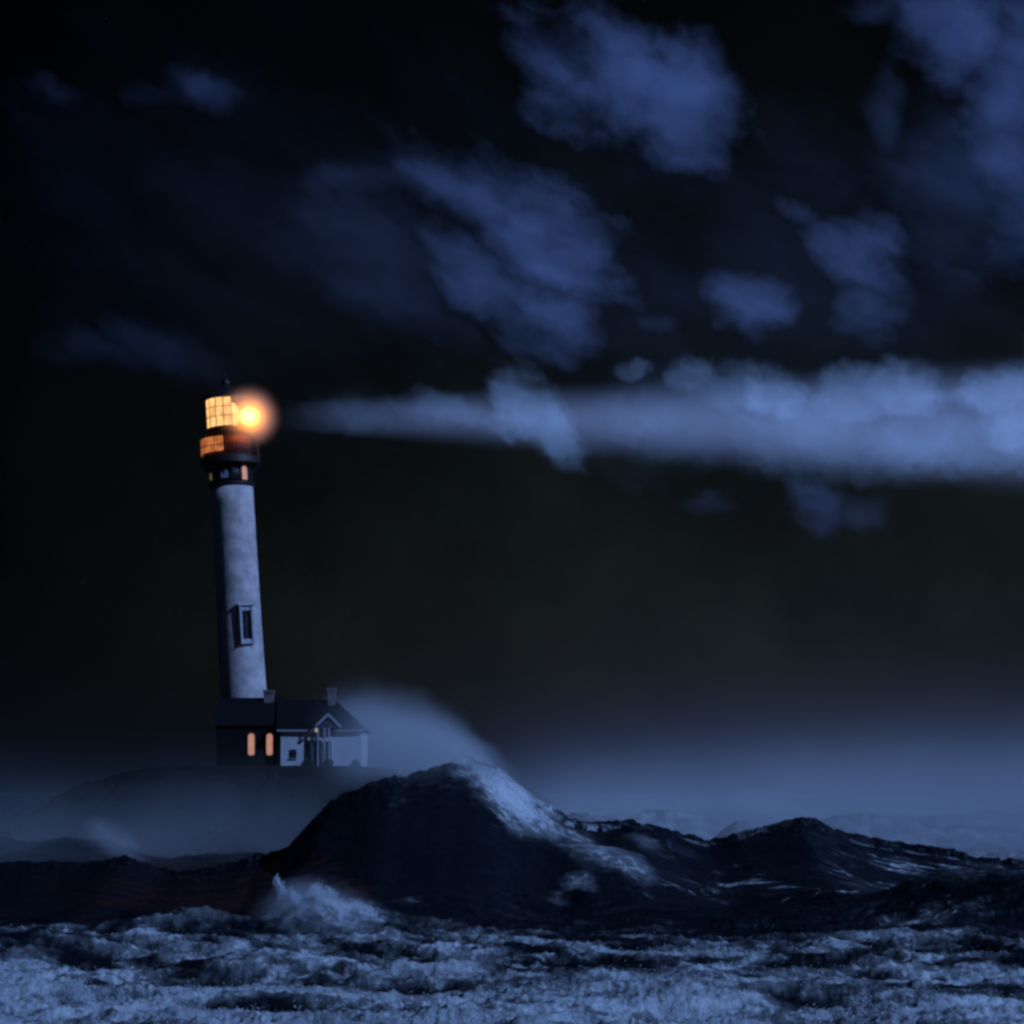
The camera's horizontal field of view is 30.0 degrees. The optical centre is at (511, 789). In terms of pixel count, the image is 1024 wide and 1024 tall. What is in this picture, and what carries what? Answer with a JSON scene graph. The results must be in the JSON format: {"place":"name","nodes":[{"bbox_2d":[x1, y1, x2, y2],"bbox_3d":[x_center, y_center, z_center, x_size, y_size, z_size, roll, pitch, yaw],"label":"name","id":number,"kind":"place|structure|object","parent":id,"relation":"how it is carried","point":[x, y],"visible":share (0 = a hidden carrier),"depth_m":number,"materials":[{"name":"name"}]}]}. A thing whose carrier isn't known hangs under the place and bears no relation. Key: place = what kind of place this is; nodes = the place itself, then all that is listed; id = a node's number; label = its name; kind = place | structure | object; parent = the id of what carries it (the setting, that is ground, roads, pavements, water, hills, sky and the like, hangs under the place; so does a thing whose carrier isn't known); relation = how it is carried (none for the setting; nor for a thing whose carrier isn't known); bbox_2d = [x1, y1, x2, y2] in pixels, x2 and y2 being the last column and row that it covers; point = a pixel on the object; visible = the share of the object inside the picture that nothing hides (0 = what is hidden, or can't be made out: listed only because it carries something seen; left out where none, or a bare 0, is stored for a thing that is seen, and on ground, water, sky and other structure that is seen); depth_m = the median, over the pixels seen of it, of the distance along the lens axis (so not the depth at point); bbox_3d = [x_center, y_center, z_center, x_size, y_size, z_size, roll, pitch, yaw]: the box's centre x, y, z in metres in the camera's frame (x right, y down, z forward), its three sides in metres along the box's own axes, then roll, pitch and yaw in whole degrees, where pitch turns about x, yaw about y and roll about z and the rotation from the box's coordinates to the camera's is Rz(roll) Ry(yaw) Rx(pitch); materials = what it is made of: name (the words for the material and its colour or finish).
{"place":"outdoors","nodes":[
{"label":"outdoors","id":0,"kind":"place"},
{"bbox_2d":[0,765,407,857],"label":"headland","id":1,"kind":"structure","parent":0,"point":[169,811],"depth_m":178.12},
{"bbox_2d":[199,372,266,697],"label":"lighthouse","id":2,"kind":"object","parent":1,"relation":"on","point":[229,464],"visible":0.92,"depth_m":202.95,"materials":[{"name":"white-painted masonry"},{"name":"black iron"},{"name":"glass"}]},
{"bbox_2d":[221,468,227,477],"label":"window","id":3,"kind":"structure","parent":2,"relation":"in","point":[225,475],"depth_m":202.70,"materials":[{"name":"blue glass"}]},
{"bbox_2d":[242,466,247,479],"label":"window","id":4,"kind":"structure","parent":2,"relation":"in","point":[244,469],"depth_m":203.39,"materials":[{"name":"brown glass"}]},
{"bbox_2d":[236,603,255,643],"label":"window","id":5,"kind":"structure","parent":2,"relation":"in","point":[245,611],"depth_m":202.75,"materials":[{"name":"white glass"}]},
{"bbox_2d":[213,690,284,765],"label":"annex","id":6,"kind":"object","parent":1,"relation":"on","point":[248,734],"visible":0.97,"depth_m":194.00,"materials":[{"name":"stone"}]},
{"bbox_2d":[247,733,254,755],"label":"window","id":7,"kind":"structure","parent":6,"relation":"in","point":[250,736],"depth_m":193.94,"materials":[{"name":"brown glass"}]},
{"bbox_2d":[265,733,273,755],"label":"window","id":8,"kind":"structure","parent":6,"relation":"in","point":[269,737],"depth_m":193.94,"materials":[{"name":"brown glass"}]},
{"bbox_2d":[300,756,313,765],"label":"shrub","id":9,"kind":"object","parent":1,"relation":"on","point":[307,761],"visible":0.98,"depth_m":191.00,"materials":[{"name":"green plant"}]},
{"bbox_2d":[276,688,370,766],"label":"cottage","id":10,"kind":"structure","parent":1,"relation":"on","point":[318,732],"depth_m":193.00,"materials":[{"name":"white plaster"},{"name":"slate"}]},
{"bbox_2d":[289,749,297,758],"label":"window","id":11,"kind":"structure","parent":10,"relation":"in","point":[293,752],"depth_m":192.85,"materials":[{"name":"grey"}]},
{"bbox_2d":[306,740,321,765],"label":"doorway","id":12,"kind":"structure","parent":10,"relation":"in","point":[308,742],"depth_m":192.90,"materials":[{"name":"grey"}]},
{"bbox_2d":[311,745,316,765],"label":"door","id":13,"kind":"structure","parent":10,"relation":"in","point":[313,747],"depth_m":192.80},
{"bbox_2d":[325,741,330,760],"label":"doorway","id":14,"kind":"structure","parent":10,"relation":"in","point":[326,742],"depth_m":192.90,"materials":[{"name":"grey"}]},
{"bbox_2d":[322,757,333,765],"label":"shrub","id":15,"kind":"object","parent":1,"relation":"on","point":[327,762],"visible":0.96,"depth_m":190.53,"materials":[{"name":"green plant"}]},
{"bbox_2d":[350,759,359,765],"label":"shrub","id":16,"kind":"object","parent":1,"relation":"on","point":[355,763],"visible":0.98,"depth_m":191.59,"materials":[{"name":"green plant"}]},
{"bbox_2d":[0,761,1023,1023],"bbox_3d":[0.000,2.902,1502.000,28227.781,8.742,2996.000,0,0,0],"label":"sea","id":17,"kind":"structure","parent":0,"point":[456,863],"depth_m":82.65,"materials":[{"name":"liquid"}]},
{"bbox_2d":[270,873,386,921],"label":"breaker spray","id":18,"kind":"object","parent":17,"relation":"on","point":[358,907],"visible":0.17,"depth_m":79.03,"materials":[{"name":"white liquid"}]},
{"bbox_2d":[0,975,872,1009],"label":"splash spray","id":19,"kind":"object","parent":17,"relation":"on","point":[71,987],"visible":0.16,"depth_m":52.85,"materials":[{"name":"white liquid"}]},
{"bbox_2d":[0,904,1023,1023],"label":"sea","id":20,"kind":"structure","parent":17,"relation":"on","point":[512,989],"depth_m":53.48,"materials":[{"name":"white"}]},
{"bbox_2d":[444,741,609,831],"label":"crest spray","id":21,"kind":"object","parent":17,"relation":"on","point":[462,761],"visible":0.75,"depth_m":101.71,"materials":[{"name":"white liquid"}]},
{"bbox_2d":[692,788,826,818],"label":"plume spray","id":22,"kind":"object","parent":17,"relation":"on","point":[745,810],"visible":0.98,"depth_m":111.01,"materials":[{"name":"white liquid"}]},
{"bbox_2d":[602,808,969,861],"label":"ridge spray","id":23,"kind":"object","parent":17,"relation":"on","point":[761,831],"visible":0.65,"depth_m":108.05,"materials":[{"name":"white liquid"}]},
{"bbox_2d":[0,0,1023,792],"label":"sky","id":24,"kind":"structure","parent":0,"point":[635,388],"materials":[{"name":"black"}]}
]}

